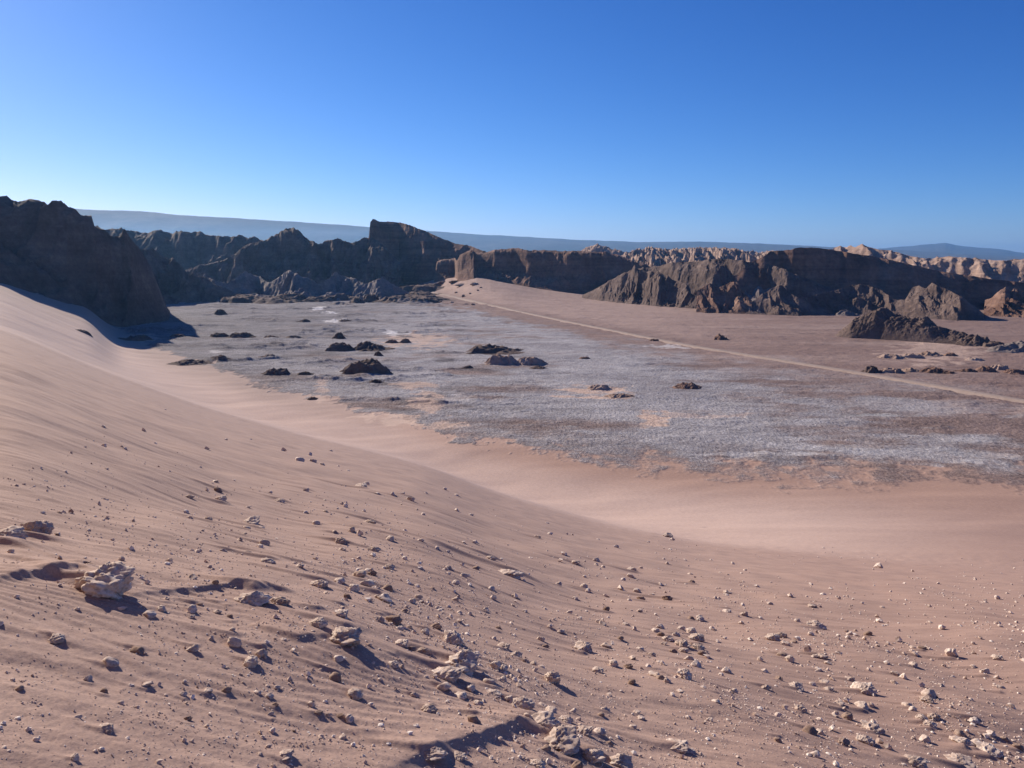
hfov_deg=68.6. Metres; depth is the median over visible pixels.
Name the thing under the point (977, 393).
road
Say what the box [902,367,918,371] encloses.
mound
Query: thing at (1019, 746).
stone
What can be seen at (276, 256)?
peak
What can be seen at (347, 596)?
stone
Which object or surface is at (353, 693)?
stone
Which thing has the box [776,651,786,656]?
stone
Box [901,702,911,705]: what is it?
stone
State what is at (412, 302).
badland knoll
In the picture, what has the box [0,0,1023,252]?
sky
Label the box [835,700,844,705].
stone
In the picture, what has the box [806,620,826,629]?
stone
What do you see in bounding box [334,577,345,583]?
stone
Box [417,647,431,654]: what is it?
stone
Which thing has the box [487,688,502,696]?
stone
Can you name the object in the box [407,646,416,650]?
stone
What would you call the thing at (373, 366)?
mound
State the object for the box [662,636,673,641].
stone
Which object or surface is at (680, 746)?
stone
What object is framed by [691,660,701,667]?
stone
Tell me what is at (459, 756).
stone
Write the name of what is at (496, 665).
stone
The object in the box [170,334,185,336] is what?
mound
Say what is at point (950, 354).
mound
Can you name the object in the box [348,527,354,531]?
stone
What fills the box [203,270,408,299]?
badland hills
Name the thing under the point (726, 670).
stone
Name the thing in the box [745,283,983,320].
front spurs
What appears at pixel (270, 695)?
stone
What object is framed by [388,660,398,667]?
stone
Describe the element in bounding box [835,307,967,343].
rock mound
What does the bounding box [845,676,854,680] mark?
stone
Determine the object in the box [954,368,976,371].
mound
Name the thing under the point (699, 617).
stone
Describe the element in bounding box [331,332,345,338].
mound
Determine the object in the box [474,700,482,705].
stone
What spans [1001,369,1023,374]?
mound
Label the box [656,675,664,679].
stone
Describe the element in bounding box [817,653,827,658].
stone
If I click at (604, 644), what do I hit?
stone
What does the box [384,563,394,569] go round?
stone
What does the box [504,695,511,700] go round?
stone
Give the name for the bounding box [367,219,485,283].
wedge mountain
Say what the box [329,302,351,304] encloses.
badland knoll
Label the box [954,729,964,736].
stone
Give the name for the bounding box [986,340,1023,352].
mound
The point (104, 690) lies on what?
stone
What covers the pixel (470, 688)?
stone
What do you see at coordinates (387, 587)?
stone
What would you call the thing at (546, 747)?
stone
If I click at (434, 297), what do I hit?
badland knoll
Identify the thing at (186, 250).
ridge
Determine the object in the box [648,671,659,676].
stone
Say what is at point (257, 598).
stone
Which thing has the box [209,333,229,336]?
mound
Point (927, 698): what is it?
stone
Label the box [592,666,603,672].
stone
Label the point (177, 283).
hill
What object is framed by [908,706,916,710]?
stone
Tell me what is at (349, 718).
stone
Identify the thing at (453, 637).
stone
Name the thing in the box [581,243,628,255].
hill
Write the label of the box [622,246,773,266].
fluted ridge
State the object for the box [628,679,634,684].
stone
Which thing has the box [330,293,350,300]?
badland knoll
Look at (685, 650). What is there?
stone
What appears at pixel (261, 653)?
stone
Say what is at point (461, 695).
stone
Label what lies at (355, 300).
badland knoll
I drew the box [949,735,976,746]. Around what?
stone
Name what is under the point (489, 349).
mound
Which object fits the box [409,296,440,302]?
badland knoll
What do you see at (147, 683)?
stone
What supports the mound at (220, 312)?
on the ground
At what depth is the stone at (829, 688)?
9.23 m
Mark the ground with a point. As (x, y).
(778, 468)
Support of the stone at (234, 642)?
on the ground
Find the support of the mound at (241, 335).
on the ground
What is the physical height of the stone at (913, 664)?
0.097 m
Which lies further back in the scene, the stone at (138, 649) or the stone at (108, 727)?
the stone at (138, 649)
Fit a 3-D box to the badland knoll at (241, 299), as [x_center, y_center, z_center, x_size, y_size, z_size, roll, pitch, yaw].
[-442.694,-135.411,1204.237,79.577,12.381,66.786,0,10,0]
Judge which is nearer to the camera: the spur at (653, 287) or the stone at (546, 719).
the stone at (546, 719)
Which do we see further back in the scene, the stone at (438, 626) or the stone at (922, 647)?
the stone at (922, 647)
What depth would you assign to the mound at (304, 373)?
455.58 m
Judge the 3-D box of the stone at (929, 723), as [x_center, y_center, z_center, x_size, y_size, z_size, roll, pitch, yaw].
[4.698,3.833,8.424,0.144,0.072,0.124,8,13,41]
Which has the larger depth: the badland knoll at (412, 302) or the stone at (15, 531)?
the badland knoll at (412, 302)
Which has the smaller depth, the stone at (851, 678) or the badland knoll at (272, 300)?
the stone at (851, 678)
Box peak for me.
[185,227,400,286]
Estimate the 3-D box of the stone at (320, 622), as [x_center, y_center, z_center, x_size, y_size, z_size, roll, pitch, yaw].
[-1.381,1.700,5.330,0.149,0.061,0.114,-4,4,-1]
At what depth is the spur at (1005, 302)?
936.92 m
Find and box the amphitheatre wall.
[434,248,649,293]
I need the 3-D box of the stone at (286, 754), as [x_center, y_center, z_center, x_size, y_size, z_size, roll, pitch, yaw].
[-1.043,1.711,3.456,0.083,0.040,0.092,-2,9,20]
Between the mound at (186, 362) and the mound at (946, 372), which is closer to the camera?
the mound at (946, 372)
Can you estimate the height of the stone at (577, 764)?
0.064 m
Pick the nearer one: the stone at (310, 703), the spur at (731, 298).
the stone at (310, 703)
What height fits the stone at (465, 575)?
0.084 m
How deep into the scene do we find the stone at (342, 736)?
3.87 m
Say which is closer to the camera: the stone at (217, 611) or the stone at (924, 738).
the stone at (217, 611)
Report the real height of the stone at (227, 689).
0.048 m
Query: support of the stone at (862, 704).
on the ground
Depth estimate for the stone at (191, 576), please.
5.86 m
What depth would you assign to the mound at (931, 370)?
464.41 m
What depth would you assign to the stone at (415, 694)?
4.79 m
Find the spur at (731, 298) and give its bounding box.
[696,282,751,313]
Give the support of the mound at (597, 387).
on the ground
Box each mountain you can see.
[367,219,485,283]
[880,243,1023,256]
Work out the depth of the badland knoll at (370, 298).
1209.64 m
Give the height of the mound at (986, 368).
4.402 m
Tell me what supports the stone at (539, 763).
on the ground
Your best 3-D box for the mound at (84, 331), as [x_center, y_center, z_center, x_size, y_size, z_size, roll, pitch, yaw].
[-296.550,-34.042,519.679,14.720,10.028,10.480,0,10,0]
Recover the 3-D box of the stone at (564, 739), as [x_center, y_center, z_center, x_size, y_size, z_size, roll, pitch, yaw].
[0.302,2.214,4.630,0.240,0.127,0.268,-6,12,0]
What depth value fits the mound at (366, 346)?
577.09 m
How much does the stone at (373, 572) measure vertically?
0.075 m
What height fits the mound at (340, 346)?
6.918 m
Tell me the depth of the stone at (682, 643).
10.01 m
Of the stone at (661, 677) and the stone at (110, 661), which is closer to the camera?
the stone at (110, 661)
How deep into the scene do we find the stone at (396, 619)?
6.46 m
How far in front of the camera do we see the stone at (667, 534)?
130.35 m
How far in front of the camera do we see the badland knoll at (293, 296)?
1230.79 m
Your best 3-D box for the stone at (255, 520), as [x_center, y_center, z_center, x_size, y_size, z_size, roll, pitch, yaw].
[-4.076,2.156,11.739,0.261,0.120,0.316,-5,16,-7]
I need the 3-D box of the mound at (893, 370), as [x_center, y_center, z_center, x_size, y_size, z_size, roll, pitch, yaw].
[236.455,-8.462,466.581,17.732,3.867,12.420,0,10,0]
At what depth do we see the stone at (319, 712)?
4.04 m
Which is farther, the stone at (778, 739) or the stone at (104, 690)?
the stone at (778, 739)
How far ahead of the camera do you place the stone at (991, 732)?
8.41 m
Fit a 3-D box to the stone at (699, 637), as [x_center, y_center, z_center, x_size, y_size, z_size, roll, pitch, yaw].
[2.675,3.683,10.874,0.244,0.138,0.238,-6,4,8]
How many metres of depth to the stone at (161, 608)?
4.90 m
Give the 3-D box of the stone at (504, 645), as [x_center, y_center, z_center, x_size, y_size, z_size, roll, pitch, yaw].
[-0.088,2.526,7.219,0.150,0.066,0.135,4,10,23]
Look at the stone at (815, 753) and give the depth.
6.04 m
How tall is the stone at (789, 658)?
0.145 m
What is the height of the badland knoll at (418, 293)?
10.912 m
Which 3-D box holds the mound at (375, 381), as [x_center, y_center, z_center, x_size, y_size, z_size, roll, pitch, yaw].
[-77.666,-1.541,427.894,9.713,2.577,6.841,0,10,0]
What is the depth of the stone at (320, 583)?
7.13 m
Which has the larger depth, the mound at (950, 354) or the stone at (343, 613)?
the mound at (950, 354)
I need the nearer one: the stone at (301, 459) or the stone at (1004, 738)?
the stone at (1004, 738)
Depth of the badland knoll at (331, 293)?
1277.46 m
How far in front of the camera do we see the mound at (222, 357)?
515.98 m
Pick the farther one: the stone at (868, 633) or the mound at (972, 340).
the mound at (972, 340)
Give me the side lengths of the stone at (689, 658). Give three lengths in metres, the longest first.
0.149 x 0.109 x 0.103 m
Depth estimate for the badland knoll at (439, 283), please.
1569.06 m
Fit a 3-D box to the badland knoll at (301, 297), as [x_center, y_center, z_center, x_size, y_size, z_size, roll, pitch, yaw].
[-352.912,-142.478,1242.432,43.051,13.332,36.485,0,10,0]
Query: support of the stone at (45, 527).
on the ground
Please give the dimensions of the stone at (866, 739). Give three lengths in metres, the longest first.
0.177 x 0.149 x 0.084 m
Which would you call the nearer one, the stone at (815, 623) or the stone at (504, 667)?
the stone at (504, 667)
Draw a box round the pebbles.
[0,409,1023,767]
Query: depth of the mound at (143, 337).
640.61 m
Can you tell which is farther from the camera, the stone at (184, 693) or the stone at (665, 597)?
the stone at (665, 597)
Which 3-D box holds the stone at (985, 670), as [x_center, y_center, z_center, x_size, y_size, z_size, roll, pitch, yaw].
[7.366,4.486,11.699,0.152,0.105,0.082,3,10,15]
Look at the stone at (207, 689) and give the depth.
3.92 m
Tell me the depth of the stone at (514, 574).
13.42 m
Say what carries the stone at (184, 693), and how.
on the ground
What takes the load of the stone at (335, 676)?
on the ground
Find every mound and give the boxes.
[75,329,93,337]
[118,334,153,340]
[168,359,211,365]
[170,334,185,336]
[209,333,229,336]
[210,355,230,359]
[214,309,226,314]
[226,332,255,337]
[261,368,289,374]
[286,335,302,337]
[297,371,313,374]
[324,342,354,350]
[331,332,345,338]
[339,358,393,374]
[354,341,393,351]
[369,379,381,382]
[373,352,382,355]
[384,339,398,342]
[399,338,410,342]
[466,343,524,354]
[484,354,520,365]
[517,357,547,364]
[530,365,545,368]
[587,384,609,390]
[604,393,634,398]
[670,382,701,388]
[713,333,728,339]
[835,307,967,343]
[836,309,860,315]
[860,365,881,372]
[877,353,910,359]
[881,368,904,373]
[902,353,924,358]
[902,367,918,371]
[919,351,943,356]
[919,367,942,373]
[939,370,954,373]
[944,352,957,355]
[952,334,989,346]
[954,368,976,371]
[965,357,984,360]
[975,365,997,372]
[981,341,1003,346]
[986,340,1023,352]
[991,364,1008,369]
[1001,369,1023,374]
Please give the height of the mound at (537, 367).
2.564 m
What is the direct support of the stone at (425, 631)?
on the ground
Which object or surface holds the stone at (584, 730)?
on the ground
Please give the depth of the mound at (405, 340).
627.21 m
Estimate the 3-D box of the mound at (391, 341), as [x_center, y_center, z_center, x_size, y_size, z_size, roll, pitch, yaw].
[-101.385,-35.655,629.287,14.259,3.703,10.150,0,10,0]
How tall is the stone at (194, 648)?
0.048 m
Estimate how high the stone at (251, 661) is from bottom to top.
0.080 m
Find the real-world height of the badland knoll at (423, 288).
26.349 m
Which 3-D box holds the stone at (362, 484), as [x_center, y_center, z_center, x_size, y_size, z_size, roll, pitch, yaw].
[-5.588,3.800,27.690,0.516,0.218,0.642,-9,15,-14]
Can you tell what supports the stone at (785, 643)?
on the ground
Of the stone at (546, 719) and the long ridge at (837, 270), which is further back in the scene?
the long ridge at (837, 270)
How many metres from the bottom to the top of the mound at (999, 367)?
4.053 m
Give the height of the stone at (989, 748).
0.097 m
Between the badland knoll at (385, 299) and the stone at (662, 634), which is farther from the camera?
the badland knoll at (385, 299)
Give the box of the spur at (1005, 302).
[984,287,1023,317]
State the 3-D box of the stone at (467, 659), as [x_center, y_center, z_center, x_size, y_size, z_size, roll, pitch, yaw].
[-0.382,2.135,5.712,0.254,0.170,0.288,4,14,18]
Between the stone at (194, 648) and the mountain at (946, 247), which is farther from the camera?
the mountain at (946, 247)
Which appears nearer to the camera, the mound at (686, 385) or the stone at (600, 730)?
the stone at (600, 730)
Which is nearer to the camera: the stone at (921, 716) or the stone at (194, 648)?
the stone at (194, 648)
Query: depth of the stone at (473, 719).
4.50 m
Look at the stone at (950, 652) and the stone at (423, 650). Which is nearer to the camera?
the stone at (423, 650)
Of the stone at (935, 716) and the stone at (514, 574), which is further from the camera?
the stone at (514, 574)
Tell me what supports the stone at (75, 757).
on the ground
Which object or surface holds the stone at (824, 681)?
on the ground
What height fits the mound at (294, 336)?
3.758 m
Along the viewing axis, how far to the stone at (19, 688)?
3.30 m
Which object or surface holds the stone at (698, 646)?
on the ground
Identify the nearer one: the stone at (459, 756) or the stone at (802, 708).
the stone at (459, 756)
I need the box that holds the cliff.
[0,196,169,326]
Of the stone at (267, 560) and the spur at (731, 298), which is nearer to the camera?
the stone at (267, 560)
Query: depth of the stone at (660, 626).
11.61 m
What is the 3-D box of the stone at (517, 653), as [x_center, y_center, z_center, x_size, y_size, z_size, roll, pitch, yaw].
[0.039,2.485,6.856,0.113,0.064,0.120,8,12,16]
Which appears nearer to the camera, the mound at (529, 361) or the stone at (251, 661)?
the stone at (251, 661)
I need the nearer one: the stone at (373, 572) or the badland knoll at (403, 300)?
the stone at (373, 572)
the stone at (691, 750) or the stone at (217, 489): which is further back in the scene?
the stone at (217, 489)
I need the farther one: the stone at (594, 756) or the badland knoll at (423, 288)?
the badland knoll at (423, 288)
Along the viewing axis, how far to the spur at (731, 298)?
985.89 m
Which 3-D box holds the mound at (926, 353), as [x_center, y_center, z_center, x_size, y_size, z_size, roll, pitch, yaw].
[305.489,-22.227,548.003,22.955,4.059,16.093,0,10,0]
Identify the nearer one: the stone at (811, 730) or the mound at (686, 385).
the stone at (811, 730)
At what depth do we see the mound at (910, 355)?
533.10 m
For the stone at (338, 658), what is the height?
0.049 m
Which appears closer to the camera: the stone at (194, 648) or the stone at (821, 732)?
the stone at (194, 648)
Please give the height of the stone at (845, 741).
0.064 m
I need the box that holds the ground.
[0,278,1023,767]
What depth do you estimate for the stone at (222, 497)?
13.13 m
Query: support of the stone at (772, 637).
on the ground
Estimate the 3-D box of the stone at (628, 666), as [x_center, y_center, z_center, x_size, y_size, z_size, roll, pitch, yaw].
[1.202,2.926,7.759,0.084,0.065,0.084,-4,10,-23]
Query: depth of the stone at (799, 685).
8.87 m
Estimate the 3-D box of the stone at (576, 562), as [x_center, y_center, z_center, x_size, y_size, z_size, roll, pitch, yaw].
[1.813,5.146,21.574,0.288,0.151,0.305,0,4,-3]
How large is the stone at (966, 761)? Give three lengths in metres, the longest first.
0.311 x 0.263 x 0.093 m
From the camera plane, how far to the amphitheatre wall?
1474.15 m
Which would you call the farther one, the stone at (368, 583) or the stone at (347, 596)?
the stone at (368, 583)
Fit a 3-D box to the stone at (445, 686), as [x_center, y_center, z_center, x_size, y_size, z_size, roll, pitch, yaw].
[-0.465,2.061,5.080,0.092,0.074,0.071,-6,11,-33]
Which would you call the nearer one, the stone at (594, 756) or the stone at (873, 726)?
the stone at (594, 756)
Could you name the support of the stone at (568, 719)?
on the ground
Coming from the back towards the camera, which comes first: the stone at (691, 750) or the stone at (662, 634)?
the stone at (662, 634)
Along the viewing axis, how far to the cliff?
746.45 m
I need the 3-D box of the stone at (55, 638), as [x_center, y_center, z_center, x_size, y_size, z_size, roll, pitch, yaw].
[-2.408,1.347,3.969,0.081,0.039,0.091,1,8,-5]
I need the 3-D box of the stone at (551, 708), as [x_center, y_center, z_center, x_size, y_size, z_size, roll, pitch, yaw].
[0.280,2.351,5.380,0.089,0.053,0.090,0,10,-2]
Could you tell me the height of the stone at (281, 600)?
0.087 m
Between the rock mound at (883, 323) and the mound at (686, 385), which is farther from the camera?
the rock mound at (883, 323)
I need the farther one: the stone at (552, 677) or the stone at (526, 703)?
the stone at (552, 677)
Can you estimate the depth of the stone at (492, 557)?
15.51 m
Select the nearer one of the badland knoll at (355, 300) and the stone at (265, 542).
the stone at (265, 542)
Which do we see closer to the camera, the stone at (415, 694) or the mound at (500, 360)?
the stone at (415, 694)
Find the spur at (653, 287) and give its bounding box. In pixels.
[582,265,696,308]
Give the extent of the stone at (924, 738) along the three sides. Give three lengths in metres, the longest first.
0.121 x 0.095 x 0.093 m
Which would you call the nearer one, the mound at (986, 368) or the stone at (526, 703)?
the stone at (526, 703)
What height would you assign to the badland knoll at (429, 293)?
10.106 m
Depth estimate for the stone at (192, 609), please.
5.03 m
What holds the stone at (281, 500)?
on the ground
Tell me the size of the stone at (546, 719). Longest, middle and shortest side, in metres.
0.232 x 0.213 x 0.095 m
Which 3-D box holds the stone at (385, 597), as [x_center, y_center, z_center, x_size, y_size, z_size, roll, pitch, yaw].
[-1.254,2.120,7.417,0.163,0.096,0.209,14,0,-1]
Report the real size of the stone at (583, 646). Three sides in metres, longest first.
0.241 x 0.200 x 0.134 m
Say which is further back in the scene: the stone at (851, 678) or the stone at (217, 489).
the stone at (217, 489)
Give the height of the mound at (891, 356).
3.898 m
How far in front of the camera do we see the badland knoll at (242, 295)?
1240.91 m
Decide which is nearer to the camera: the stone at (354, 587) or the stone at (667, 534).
the stone at (354, 587)
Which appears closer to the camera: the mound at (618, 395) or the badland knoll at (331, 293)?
the mound at (618, 395)
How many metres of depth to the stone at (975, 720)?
8.70 m
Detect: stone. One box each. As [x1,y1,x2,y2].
[0,526,28,539]
[15,685,23,690]
[20,520,54,534]
[48,633,64,643]
[70,753,79,760]
[73,561,135,599]
[83,675,92,681]
[99,723,113,734]
[100,688,107,692]
[102,656,118,666]
[130,646,143,653]
[141,681,152,686]
[143,610,156,617]
[157,605,165,611]
[179,691,187,696]
[186,644,198,651]
[187,604,197,613]
[188,573,197,579]
[204,687,212,691]
[213,610,221,613]
[214,487,221,492]
[215,495,226,500]
[221,686,231,692]
[227,637,241,647]
[234,590,272,605]
[243,655,257,667]
[244,516,259,524]
[255,649,267,656]
[259,539,269,545]
[261,557,275,563]
[265,693,273,698]
[270,596,290,605]
[275,498,285,502]
[279,749,294,760]
[295,457,304,461]
[307,701,314,706]
[309,617,327,627]
[310,580,327,587]
[315,709,322,714]
[329,626,362,646]
[329,672,341,681]
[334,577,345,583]
[334,655,343,661]
[335,537,346,544]
[335,609,348,617]
[339,734,345,739]
[344,594,351,598]
[345,714,353,723]
[347,687,362,699]
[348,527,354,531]
[349,584,359,591]
[352,570,365,577]
[355,483,366,486]
[360,579,374,586]
[364,519,375,523]
[367,546,380,551]
[368,570,376,575]
[375,616,384,622]
[377,593,391,602]
[382,584,392,591]
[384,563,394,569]
[386,535,393,540]
[386,615,402,624]
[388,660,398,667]
[395,639,407,646]
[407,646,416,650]
[411,692,418,697]
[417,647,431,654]
[420,703,437,712]
[421,628,428,634]
[424,747,447,760]
[431,623,441,629]
[431,666,464,682]
[437,682,450,690]
[443,630,462,645]
[446,649,479,674]
[454,691,466,699]
[454,751,465,761]
[460,573,468,577]
[466,684,474,691]
[467,715,480,723]
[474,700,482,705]
[483,678,494,684]
[486,555,496,560]
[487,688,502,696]
[490,661,500,669]
[497,642,509,649]
[498,569,524,578]
[501,664,507,670]
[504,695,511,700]
[508,697,534,709]
[510,651,522,657]
[530,758,545,767]
[531,711,560,729]
[541,744,550,751]
[544,671,560,683]
[544,724,580,755]
[545,706,556,713]
[559,715,572,723]
[571,760,582,767]
[572,560,579,564]
[574,641,592,652]
[577,725,593,736]
[582,748,605,763]
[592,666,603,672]
[593,727,605,735]
[601,642,611,647]
[609,659,618,666]
[610,753,632,767]
[624,664,632,668]
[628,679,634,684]
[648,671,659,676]
[656,624,664,628]
[656,632,664,636]
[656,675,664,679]
[662,595,672,599]
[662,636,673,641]
[663,532,672,537]
[666,738,688,752]
[674,639,691,647]
[677,668,691,679]
[678,648,689,652]
[684,656,693,659]
[686,627,696,633]
[688,633,704,641]
[688,748,695,753]
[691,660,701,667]
[692,643,704,649]
[696,614,703,621]
[721,667,731,673]
[761,684,768,689]
[765,633,779,640]
[773,737,782,742]
[775,632,786,637]
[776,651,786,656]
[781,641,789,645]
[785,655,794,661]
[789,681,803,691]
[794,704,806,712]
[802,725,818,735]
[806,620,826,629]
[810,750,820,757]
[816,728,823,734]
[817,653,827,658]
[819,679,828,683]
[824,687,833,690]
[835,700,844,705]
[838,737,849,745]
[841,712,852,719]
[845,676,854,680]
[850,681,877,694]
[854,701,868,709]
[856,734,875,745]
[860,720,885,734]
[863,631,872,635]
[890,671,899,675]
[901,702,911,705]
[903,754,928,767]
[908,661,917,666]
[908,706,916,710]
[915,714,927,720]
[917,646,927,649]
[919,695,934,703]
[919,734,930,741]
[921,688,935,698]
[923,720,936,728]
[927,713,940,720]
[943,752,975,767]
[944,648,957,656]
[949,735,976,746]
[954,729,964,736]
[968,717,979,724]
[973,741,1003,757]
[979,668,989,673]
[986,730,995,735]
[991,654,1003,659]
[1000,736,1008,740]
[1012,743,1023,750]
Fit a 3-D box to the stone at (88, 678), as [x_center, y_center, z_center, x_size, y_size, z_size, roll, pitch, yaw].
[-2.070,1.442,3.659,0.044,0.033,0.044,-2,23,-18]
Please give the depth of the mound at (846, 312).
922.10 m
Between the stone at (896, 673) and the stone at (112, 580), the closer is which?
the stone at (112, 580)
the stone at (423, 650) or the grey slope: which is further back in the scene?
the grey slope
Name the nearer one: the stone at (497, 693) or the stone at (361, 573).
the stone at (497, 693)
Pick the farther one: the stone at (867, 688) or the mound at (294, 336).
the mound at (294, 336)
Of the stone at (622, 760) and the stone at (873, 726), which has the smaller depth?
the stone at (622, 760)
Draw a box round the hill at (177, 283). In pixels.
[137,246,231,304]
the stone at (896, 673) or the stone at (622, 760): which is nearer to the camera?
the stone at (622, 760)
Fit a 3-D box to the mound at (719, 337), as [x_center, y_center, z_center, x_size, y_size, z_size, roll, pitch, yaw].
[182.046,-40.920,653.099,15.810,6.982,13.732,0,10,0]
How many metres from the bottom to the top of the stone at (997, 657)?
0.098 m
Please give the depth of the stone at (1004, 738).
8.37 m
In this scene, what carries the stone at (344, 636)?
on the ground
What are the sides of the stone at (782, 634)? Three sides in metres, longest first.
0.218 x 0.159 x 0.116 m
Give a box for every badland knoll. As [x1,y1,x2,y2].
[219,295,253,302]
[235,294,259,296]
[251,296,302,303]
[268,293,298,299]
[297,294,306,300]
[302,296,332,301]
[315,291,336,296]
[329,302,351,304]
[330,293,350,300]
[348,298,365,302]
[363,294,378,301]
[371,295,407,302]
[393,299,431,303]
[397,297,410,301]
[399,284,444,292]
[401,282,420,286]
[408,292,428,294]
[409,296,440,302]
[410,291,441,294]
[412,295,455,301]
[429,281,445,286]
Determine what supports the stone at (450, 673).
on the ground
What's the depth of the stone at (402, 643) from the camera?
5.73 m
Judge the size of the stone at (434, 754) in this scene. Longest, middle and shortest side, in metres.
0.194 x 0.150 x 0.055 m
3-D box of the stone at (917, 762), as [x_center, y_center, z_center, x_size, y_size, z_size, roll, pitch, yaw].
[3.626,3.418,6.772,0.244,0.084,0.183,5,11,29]
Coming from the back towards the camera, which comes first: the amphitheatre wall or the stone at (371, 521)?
the amphitheatre wall
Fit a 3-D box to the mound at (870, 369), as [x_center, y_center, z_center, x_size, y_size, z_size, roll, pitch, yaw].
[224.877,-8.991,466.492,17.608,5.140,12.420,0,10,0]
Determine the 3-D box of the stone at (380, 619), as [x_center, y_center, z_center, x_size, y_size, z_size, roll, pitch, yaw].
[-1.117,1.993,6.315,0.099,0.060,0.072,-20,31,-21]
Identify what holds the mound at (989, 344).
on the ground
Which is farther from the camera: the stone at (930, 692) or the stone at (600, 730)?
the stone at (930, 692)
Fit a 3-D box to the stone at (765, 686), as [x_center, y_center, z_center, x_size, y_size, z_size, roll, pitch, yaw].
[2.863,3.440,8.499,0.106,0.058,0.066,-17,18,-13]
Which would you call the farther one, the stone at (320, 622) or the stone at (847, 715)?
the stone at (847, 715)
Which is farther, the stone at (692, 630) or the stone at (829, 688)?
the stone at (692, 630)
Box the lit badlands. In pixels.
[831,244,1023,282]
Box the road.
[431,292,1023,402]
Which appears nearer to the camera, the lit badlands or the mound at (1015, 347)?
the mound at (1015, 347)
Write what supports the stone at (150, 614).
on the ground
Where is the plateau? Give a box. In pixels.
[76,209,1023,260]
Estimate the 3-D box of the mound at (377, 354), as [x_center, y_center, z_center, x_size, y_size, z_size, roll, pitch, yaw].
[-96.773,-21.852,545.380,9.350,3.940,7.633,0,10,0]
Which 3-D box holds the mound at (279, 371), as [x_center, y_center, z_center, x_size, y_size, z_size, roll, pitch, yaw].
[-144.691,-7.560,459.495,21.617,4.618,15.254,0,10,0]
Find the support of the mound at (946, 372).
on the ground
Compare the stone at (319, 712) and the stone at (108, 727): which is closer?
the stone at (108, 727)
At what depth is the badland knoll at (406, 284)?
1697.67 m
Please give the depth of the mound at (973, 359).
518.05 m
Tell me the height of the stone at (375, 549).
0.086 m
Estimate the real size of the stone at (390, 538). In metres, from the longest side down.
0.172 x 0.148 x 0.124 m
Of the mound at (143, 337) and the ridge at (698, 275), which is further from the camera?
the ridge at (698, 275)
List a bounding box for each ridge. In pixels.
[96,225,263,269]
[585,259,834,297]
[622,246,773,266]
[735,247,1023,308]
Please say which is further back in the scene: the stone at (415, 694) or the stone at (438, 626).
the stone at (438, 626)
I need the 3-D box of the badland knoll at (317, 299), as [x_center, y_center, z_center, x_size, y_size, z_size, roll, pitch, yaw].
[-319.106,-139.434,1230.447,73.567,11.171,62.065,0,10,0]
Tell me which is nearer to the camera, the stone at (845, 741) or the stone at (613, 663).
the stone at (845, 741)
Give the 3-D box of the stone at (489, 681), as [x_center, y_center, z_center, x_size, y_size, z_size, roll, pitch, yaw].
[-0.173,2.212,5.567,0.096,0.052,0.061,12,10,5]
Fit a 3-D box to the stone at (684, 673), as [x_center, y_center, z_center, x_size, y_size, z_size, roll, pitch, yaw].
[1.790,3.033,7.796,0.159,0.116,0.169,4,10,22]
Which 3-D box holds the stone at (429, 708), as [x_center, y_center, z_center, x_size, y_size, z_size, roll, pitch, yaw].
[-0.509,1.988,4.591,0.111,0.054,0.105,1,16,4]
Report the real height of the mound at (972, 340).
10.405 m
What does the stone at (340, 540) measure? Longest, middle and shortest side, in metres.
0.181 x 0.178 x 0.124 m
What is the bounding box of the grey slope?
[744,286,770,300]
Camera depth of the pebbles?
7.27 m

